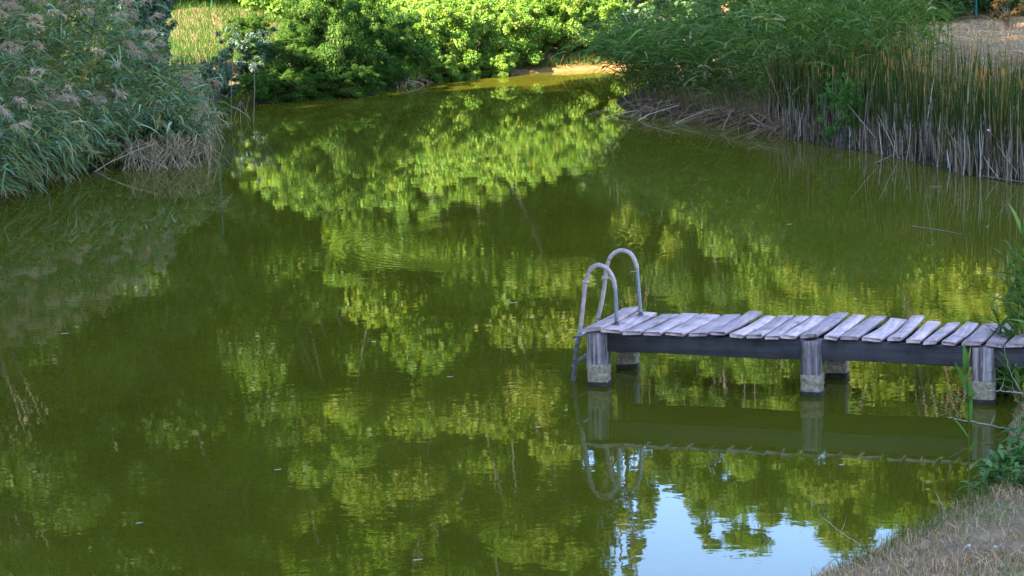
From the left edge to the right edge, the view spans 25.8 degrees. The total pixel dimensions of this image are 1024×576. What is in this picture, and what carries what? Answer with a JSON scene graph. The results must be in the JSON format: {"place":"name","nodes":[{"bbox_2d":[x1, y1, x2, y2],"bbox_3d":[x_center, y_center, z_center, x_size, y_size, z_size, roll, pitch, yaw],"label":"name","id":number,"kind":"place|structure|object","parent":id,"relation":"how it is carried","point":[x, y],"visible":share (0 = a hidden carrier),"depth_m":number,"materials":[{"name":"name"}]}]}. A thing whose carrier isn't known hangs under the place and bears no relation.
{"place":"outdoors","nodes":[
{"label":"outdoors","id":0,"kind":"place"},
{"bbox_2d":[0,69,1023,575],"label":"water","id":1,"kind":"structure","parent":0,"point":[196,373],"depth_m":24.16,"materials":[{"name":"green liquid"}]},
{"bbox_2d":[252,62,256,122],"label":"cattail stalk","id":2,"kind":"object","parent":1,"relation":"in","point":[254,65],"visible":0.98,"depth_m":48.86,"materials":[{"name":"plant"}]},
{"bbox_2d":[820,515,859,543],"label":"bare twig","id":3,"kind":"object","parent":1,"relation":"on","point":[841,530],"visible":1,"depth_m":16.42,"materials":[{"name":"wood"}]},
{"bbox_2d":[912,226,961,234],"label":"drifting reed","id":4,"kind":"object","parent":1,"relation":"on","point":[935,229],"visible":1,"depth_m":31.27,"materials":[{"name":"grey plant"}]},
{"bbox_2d":[0,0,1023,575],"bbox_3d":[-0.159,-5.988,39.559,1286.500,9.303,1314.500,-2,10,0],"label":"ground","id":5,"kind":"structure","parent":0,"point":[1000,528],"depth_m":43.88,"materials":[{"name":"soil"}]},
{"bbox_2d":[0,0,246,202],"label":"plumed reeds","id":6,"kind":"object","parent":5,"relation":"on","point":[48,146],"visible":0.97,"depth_m":42.03,"materials":[{"name":"green plant"}]},
{"bbox_2d":[87,0,174,82],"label":"grey green shrub","id":7,"kind":"object","parent":5,"relation":"on","point":[154,9],"visible":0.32,"depth_m":51.27,"materials":[{"name":"green plant"}]},
{"bbox_2d":[106,4,177,62],"bbox_3d":[-8.929,-6.402,54.222,1.545,2.516,1.587,7,13,40],"label":"grey green shrub","id":8,"kind":"object","parent":5,"relation":"on","point":[172,25],"depth_m":54.27,"materials":[{"name":"green plant"}]},
{"bbox_2d":[94,132,223,171],"bbox_3d":[-6.441,-2.463,40.996,2.289,0.749,1.644,-9,13,-38],"label":"straw skirt","id":9,"kind":"object","parent":5,"relation":"on","point":[167,154],"visible":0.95,"depth_m":41.05,"materials":[{"name":"brown plant"}]},
{"bbox_2d":[181,69,230,157],"bbox_3d":[-6.659,-3.840,47.676,1.104,1.192,11.848,-3,10,-8],"label":"straw fringe","id":10,"kind":"object","parent":5,"relation":"on","point":[206,106],"visible":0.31,"depth_m":45.33,"materials":[{"name":"brown plant"}]},
{"bbox_2d":[195,58,243,106],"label":"grey green shrub","id":11,"kind":"object","parent":5,"relation":"on","point":[226,74],"visible":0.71,"depth_m":51.37,"materials":[{"name":"green plant"}]},
{"bbox_2d":[231,63,232,121],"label":"reed stalk","id":12,"kind":"object","parent":5,"relation":"on","point":[231,92],"visible":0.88,"depth_m":49.26,"materials":[{"name":"plant"}]},
{"bbox_2d":[224,0,268,8],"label":"leafy bush","id":13,"kind":"object","parent":5,"relation":"on","point":[235,1],"visible":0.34,"depth_m":71.24,"materials":[{"name":"green plant"}]},
{"bbox_2d":[223,13,271,40],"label":"slope shrub","id":14,"kind":"object","parent":5,"relation":"on","point":[253,22],"visible":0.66,"depth_m":61.42,"materials":[{"name":"green plant"}]},
{"bbox_2d":[211,24,284,79],"bbox_3d":[-6.463,-5.659,54.763,1.567,1.594,1.598,1,10,15],"label":"grey green shrub","id":15,"kind":"object","parent":5,"relation":"on","point":[241,46],"visible":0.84,"depth_m":54.56,"materials":[{"name":"green plant"}]},
{"bbox_2d":[227,69,285,104],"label":"willow bush","id":16,"kind":"object","parent":5,"relation":"on","point":[268,81],"visible":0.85,"depth_m":53.68,"materials":[{"name":"green plant"}]},
{"bbox_2d":[237,32,327,87],"bbox_3d":[-5.609,-5.588,55.119,2.358,1.404,1.589,-6,11,-23],"label":"willow bush","id":17,"kind":"object","parent":5,"relation":"on","point":[294,58],"visible":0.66,"depth_m":54.67,"materials":[{"name":"green plant"}]},
{"bbox_2d":[269,66,324,101],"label":"willow bush","id":18,"kind":"object","parent":5,"relation":"on","point":[287,77],"visible":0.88,"depth_m":54.02,"materials":[{"name":"green plant"}]},
{"bbox_2d":[238,0,368,19],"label":"leafy bush","id":19,"kind":"object","parent":5,"relation":"on","point":[276,6],"visible":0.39,"depth_m":67.29,"materials":[{"name":"green plant"}]},
{"bbox_2d":[275,0,336,46],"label":"willow bush","id":20,"kind":"object","parent":5,"relation":"on","point":[301,29],"visible":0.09,"depth_m":57.88,"materials":[{"name":"green plant"}]},
{"bbox_2d":[285,70,346,99],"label":"willow bush","id":21,"kind":"object","parent":5,"relation":"on","point":[331,88],"visible":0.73,"depth_m":54.57,"materials":[{"name":"green plant"}]},
{"bbox_2d":[1,0,650,116],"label":"slope grass","id":22,"kind":"structure","parent":5,"relation":"on","point":[206,41],"depth_m":62.64,"materials":[{"name":"green plant"}]},
{"bbox_2d":[280,0,383,82],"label":"willow bush","id":23,"kind":"object","parent":5,"relation":"on","point":[319,16],"visible":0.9,"depth_m":54.92,"materials":[{"name":"green plant"}]},
{"bbox_2d":[316,60,380,97],"bbox_3d":[-4.062,-5.055,54.976,1.804,1.049,1.325,-10,13,-39],"label":"willow bush","id":24,"kind":"object","parent":5,"relation":"on","point":[357,73],"visible":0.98,"depth_m":54.77,"materials":[{"name":"green plant"}]},
{"bbox_2d":[351,63,398,92],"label":"willow bush","id":25,"kind":"object","parent":5,"relation":"on","point":[382,84],"visible":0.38,"depth_m":56.38,"materials":[{"name":"green plant"}]},
{"bbox_2d":[360,0,400,15],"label":"leafy bush","id":26,"kind":"object","parent":5,"relation":"on","point":[386,3],"visible":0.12,"depth_m":67.21,"materials":[{"name":"green plant"}]},
{"bbox_2d":[343,1,431,79],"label":"willow bush","id":27,"kind":"object","parent":5,"relation":"on","point":[391,44],"visible":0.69,"depth_m":57.26,"materials":[{"name":"green plant"}]},
{"bbox_2d":[381,52,422,85],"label":"leafy bush","id":28,"kind":"object","parent":5,"relation":"on","point":[418,67],"visible":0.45,"depth_m":57.84,"materials":[{"name":"green plant"}]},
{"bbox_2d":[211,50,600,121],"bbox_3d":[-3.236,-5.189,55.849,3.540,0.667,16.665,5,12,35],"label":"bank fringe","id":29,"kind":"object","parent":5,"relation":"on","point":[244,100],"visible":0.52,"depth_m":54.27,"materials":[{"name":"green plant"}]},
{"bbox_2d":[397,74,432,88],"bbox_3d":[-2.498,-5.322,57.754,1.219,0.353,2.320,3,11,24],"label":"straw tangle","id":30,"kind":"object","parent":5,"relation":"on","point":[420,78],"visible":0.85,"depth_m":57.72,"materials":[{"name":"beige plant"}]},
{"bbox_2d":[375,0,470,67],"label":"leafy bush","id":31,"kind":"object","parent":5,"relation":"on","point":[429,24],"visible":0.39,"depth_m":58.80,"materials":[{"name":"green plant"}]},
{"bbox_2d":[400,0,473,30],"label":"leafy bush","id":32,"kind":"object","parent":5,"relation":"on","point":[417,9],"visible":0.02,"depth_m":63.34,"materials":[{"name":"green plant"}]},
{"bbox_2d":[414,48,462,81],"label":"leafy bush","id":33,"kind":"object","parent":5,"relation":"on","point":[440,67],"visible":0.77,"depth_m":58.66,"materials":[{"name":"green plant"}]},
{"bbox_2d":[429,0,497,69],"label":"leafy bush","id":34,"kind":"object","parent":5,"relation":"on","point":[473,31],"visible":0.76,"depth_m":59.32,"materials":[{"name":"green plant"}]},
{"bbox_2d":[446,53,486,79],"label":"leafy bush","id":35,"kind":"object","parent":5,"relation":"on","point":[468,73],"visible":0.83,"depth_m":59.23,"materials":[{"name":"green plant"}]},
{"bbox_2d":[477,49,515,76],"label":"leafy bush","id":36,"kind":"object","parent":5,"relation":"on","point":[501,65],"visible":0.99,"depth_m":59.78,"materials":[{"name":"green plant"}]},
{"bbox_2d":[479,0,515,27],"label":"leafy bush","id":37,"kind":"object","parent":5,"relation":"on","point":[513,1],"visible":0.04,"depth_m":63.12,"materials":[{"name":"green plant"}]},
{"bbox_2d":[465,0,543,64],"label":"leafy bush","id":38,"kind":"object","parent":5,"relation":"on","point":[511,19],"visible":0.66,"depth_m":60.40,"materials":[{"name":"green plant"}]},
{"bbox_2d":[499,0,564,53],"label":"leafy bush","id":39,"kind":"object","parent":5,"relation":"on","point":[539,43],"visible":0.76,"depth_m":61.17,"materials":[{"name":"green plant"}]},
{"bbox_2d":[534,0,595,54],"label":"leafy bush","id":40,"kind":"object","parent":5,"relation":"on","point":[568,12],"visible":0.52,"depth_m":61.79,"materials":[{"name":"green plant"}]},
{"bbox_2d":[561,0,620,19],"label":"leafy bush","id":41,"kind":"object","parent":5,"relation":"on","point":[598,4],"visible":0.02,"depth_m":64.54,"materials":[{"name":"green plant"}]},
{"bbox_2d":[561,0,630,52],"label":"leafy bush","id":42,"kind":"object","parent":5,"relation":"on","point":[610,5],"visible":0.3,"depth_m":62.06,"materials":[{"name":"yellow plant"}]},
{"bbox_2d":[595,0,634,13],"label":"pale leaved sapling","id":43,"kind":"object","parent":5,"relation":"on","point":[625,2],"visible":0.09,"depth_m":65.18,"materials":[{"name":"green plant"}]},
{"bbox_2d":[621,0,660,35],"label":"pale leaved sapling","id":44,"kind":"object","parent":5,"relation":"on","point":[636,3],"visible":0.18,"depth_m":63.16,"materials":[{"name":"green plant"}]},
{"bbox_2d":[582,94,726,124],"bbox_3d":[3.296,-3.761,47.525,2.017,0.553,3.891,-9,13,-38],"label":"straw mat","id":45,"kind":"object","parent":5,"relation":"on","point":[660,107],"visible":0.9,"depth_m":47.74,"materials":[{"name":"brown plant"}]},
{"bbox_2d":[646,0,722,58],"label":"pale leaved sapling","id":46,"kind":"object","parent":5,"relation":"on","point":[665,6],"visible":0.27,"depth_m":59.37,"materials":[{"name":"green plant"}]},
{"bbox_2d":[652,0,753,36],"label":"dark bush","id":47,"kind":"object","parent":5,"relation":"on","point":[712,16],"visible":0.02,"depth_m":61.36,"materials":[{"name":"green plant"}]},
{"bbox_2d":[666,102,807,140],"bbox_3d":[4.762,-3.314,44.712,2.235,0.557,4.658,-6,11,-22],"label":"straw heap","id":48,"kind":"object","parent":5,"relation":"on","point":[730,117],"visible":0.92,"depth_m":44.98,"materials":[{"name":"brown plant"}]},
{"bbox_2d":[700,0,778,38],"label":"dark bush","id":49,"kind":"object","parent":5,"relation":"on","point":[746,11],"visible":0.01,"depth_m":60.06,"materials":[{"name":"green plant"}]},
{"bbox_2d":[541,0,975,131],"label":"leaning reeds","id":50,"kind":"object","parent":5,"relation":"on","point":[869,22],"visible":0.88,"depth_m":46.52,"materials":[{"name":"green plant"}]},
{"bbox_2d":[771,0,827,31],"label":"dark bush","id":51,"kind":"object","parent":5,"relation":"on","point":[785,15],"visible":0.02,"depth_m":58.72,"materials":[{"name":"green plant"}]},
{"bbox_2d":[581,306,1023,404],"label":"wooden dock","id":52,"kind":"object","parent":5,"relation":"on","point":[812,343],"visible":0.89,"depth_m":21.43,"materials":[{"name":"wood"}]},
{"bbox_2d":[571,248,643,380],"bbox_3d":[0.927,0.388,22.294,0.651,1.508,0.608,2,10,18],"label":"pool ladder","id":53,"kind":"object","parent":52,"relation":"attached to","point":[577,338],"visible":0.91,"depth_m":22.16,"materials":[{"name":"metal"}]},
{"bbox_2d":[815,71,865,147],"bbox_3d":[6.083,-3.256,41.277,1.034,1.484,0.650,-2,10,0],"label":"willowherb clump","id":54,"kind":"object","parent":5,"relation":"on","point":[825,132],"visible":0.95,"depth_m":41.22,"materials":[{"name":"green plant"}]},
{"bbox_2d":[721,0,1023,104],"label":"dry slope grass","id":55,"kind":"structure","parent":5,"relation":"on","point":[980,31],"depth_m":51.51,"materials":[{"name":"beige plant"}]},
{"bbox_2d":[751,28,1023,183],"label":"cattails","id":56,"kind":"object","parent":5,"relation":"on","point":[979,104],"visible":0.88,"depth_m":39.84,"materials":[{"name":"green plant"}]},
{"bbox_2d":[797,386,1023,575],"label":"dry turf","id":57,"kind":"structure","parent":5,"relation":"on","point":[985,558],"depth_m":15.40,"materials":[{"name":"beige plant"}]},
{"bbox_2d":[879,0,964,22],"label":"dark bush","id":58,"kind":"object","parent":5,"relation":"on","point":[953,12],"visible":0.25,"depth_m":57.06,"materials":[{"name":"green plant"}]},
{"bbox_2d":[914,0,973,20],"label":"dark bush","id":59,"kind":"object","parent":5,"relation":"on","point":[965,7],"visible":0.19,"depth_m":57.72,"materials":[{"name":"green plant"}]},
{"bbox_2d":[933,342,982,501],"bbox_3d":[3.361,1.035,16.849,0.404,1.277,0.087,-2,10,0],"label":"reed shoot","id":60,"kind":"object","parent":5,"relation":"on","point":[967,385],"visible":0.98,"depth_m":16.82,"materials":[{"name":"green plant"}]},
{"bbox_2d":[974,0,977,17],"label":"fence post","id":61,"kind":"object","parent":5,"relation":"on","point":[976,6],"depth_m":58.64,"materials":[{"name":"teal metal"}]},
{"bbox_2d":[948,411,1007,428],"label":"bare twig","id":62,"kind":"object","parent":5,"relation":"on","point":[982,423],"visible":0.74,"depth_m":19.68,"materials":[{"name":"grey wood"}]},
{"bbox_2d":[952,460,1006,502],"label":"leafy herb","id":63,"kind":"object","parent":5,"relation":"on","point":[984,474],"visible":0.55,"depth_m":17.29,"materials":[{"name":"green plant"}]},
{"bbox_2d":[959,0,1004,15],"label":"dark bush","id":64,"kind":"object","parent":5,"relation":"on","point":[984,6],"visible":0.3,"depth_m":59.28,"materials":[{"name":"green plant"}]},
{"bbox_2d":[971,368,1011,394],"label":"bank reed","id":65,"kind":"object","parent":5,"relation":"on","point":[997,388],"visible":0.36,"depth_m":21.13,"materials":[{"name":"green plant"}]},
{"bbox_2d":[969,449,1015,487],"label":"leafy herb","id":66,"kind":"object","parent":5,"relation":"on","point":[996,467],"visible":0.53,"depth_m":17.64,"materials":[{"name":"green plant"}]},
{"bbox_2d":[972,298,1020,389],"bbox_3d":[4.557,0.602,21.141,0.532,1.071,0.496,-2,10,0],"label":"bank reed","id":67,"kind":"object","parent":5,"relation":"on","point":[996,314],"visible":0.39,"depth_m":21.11,"materials":[{"name":"green plant"}]},
{"bbox_2d":[985,343,1011,393],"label":"bank reed","id":68,"kind":"object","parent":5,"relation":"on","point":[1007,383],"visible":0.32,"depth_m":21.13,"materials":[{"name":"green plant"}]},
{"bbox_2d":[977,247,1020,395],"bbox_3d":[4.609,0.387,20.929,0.554,1.564,0.388,-2,10,0],"label":"bank reed","id":69,"kind":"object","parent":5,"relation":"on","point":[1008,309],"visible":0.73,"depth_m":20.89,"materials":[{"name":"green plant"}]},
{"bbox_2d":[975,378,1023,393],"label":"bare twig","id":70,"kind":"object","parent":5,"relation":"on","point":[1000,389],"visible":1,"depth_m":20.28,"materials":[{"name":"grey wood"}]},
{"bbox_2d":[985,351,1023,405],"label":"plant","id":71,"kind":"object","parent":5,"relation":"on","point":[1017,379],"visible":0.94,"depth_m":20.56,"materials":[{"name":"green plant"}]},
{"bbox_2d":[988,444,1021,476],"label":"leafy herb","id":72,"kind":"object","parent":5,"relation":"on","point":[1000,447],"visible":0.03,"depth_m":18.14,"materials":[{"name":"green plant"}]},
{"bbox_2d":[988,428,1023,476],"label":"leafy herb","id":73,"kind":"object","parent":5,"relation":"on","point":[1016,452],"visible":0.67,"depth_m":17.82,"materials":[{"name":"green plant"}]},
{"bbox_2d":[990,0,1023,30],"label":"rusty sapling","id":74,"kind":"object","parent":5,"relation":"on","point":[1015,12],"visible":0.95,"depth_m":53.71,"materials":[{"name":"brown plant"}]},
{"bbox_2d":[992,203,1023,343],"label":"bank reed","id":75,"kind":"object","parent":5,"relation":"on","point":[1021,228],"visible":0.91,"depth_m":20.72,"materials":[{"name":"green plant"}]},
{"bbox_2d":[996,301,1020,391],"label":"bank reed","id":76,"kind":"object","parent":5,"relation":"on","point":[1014,327],"visible":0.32,"depth_m":20.93,"materials":[{"name":"green plant"}]},
{"bbox_2d":[996,413,1023,450],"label":"leafy herb","id":77,"kind":"object","parent":5,"relation":"on","point":[1020,426],"visible":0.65,"depth_m":18.48,"materials":[{"name":"green plant"}]},
{"bbox_2d":[997,255,1023,388],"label":"bank reed","id":78,"kind":"object","parent":5,"relation":"on","point":[1017,302],"visible":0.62,"depth_m":20.98,"materials":[{"name":"green plant"}]},
{"bbox_2d":[997,239,1023,320],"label":"bank reed","id":79,"kind":"object","parent":5,"relation":"on","point":[1013,254],"visible":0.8,"depth_m":20.96,"materials":[{"name":"green plant"}]},
{"bbox_2d":[997,285,1023,327],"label":"bank reed","id":80,"kind":"object","parent":5,"relation":"on","point":[1015,311],"visible":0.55,"depth_m":21.09,"materials":[{"name":"green plant"}]},
{"bbox_2d":[998,0,1023,16],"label":"dark bush","id":81,"kind":"object","parent":5,"relation":"on","point":[1012,3],"visible":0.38,"depth_m":57.80,"materials":[{"name":"green plant"}]},
{"bbox_2d":[1000,321,1023,391],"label":"bank reed","id":82,"kind":"object","parent":5,"relation":"on","point":[1020,371],"visible":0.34,"depth_m":21.02,"materials":[{"name":"green plant"}]},
{"bbox_2d":[1002,341,1023,396],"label":"bare twig","id":83,"kind":"object","parent":5,"relation":"on","point":[1010,371],"visible":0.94,"depth_m":20.46,"materials":[{"name":"grey wood"}]},
{"bbox_2d":[1003,462,1023,489],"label":"leafy herb","id":84,"kind":"object","parent":5,"relation":"on","point":[1017,476],"visible":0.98,"depth_m":17.15,"materials":[{"name":"green plant"}]},
{"bbox_2d":[1007,250,1023,346],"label":"bank reed","id":85,"kind":"object","parent":5,"relation":"on","point":[1017,281],"visible":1,"depth_m":20.60,"materials":[{"name":"green plant"}]},
{"bbox_2d":[874,151,918,163],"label":"drifting reed","id":86,"kind":"object","parent":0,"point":[890,156],"visible":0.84,"depth_m":39.14,"materials":[{"name":"grey plant"}]},
{"bbox_2d":[982,175,1023,181],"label":"drifting reed","id":87,"kind":"object","parent":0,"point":[1001,178],"visible":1,"depth_m":36.27,"materials":[{"name":"grey plant"}]}
]}

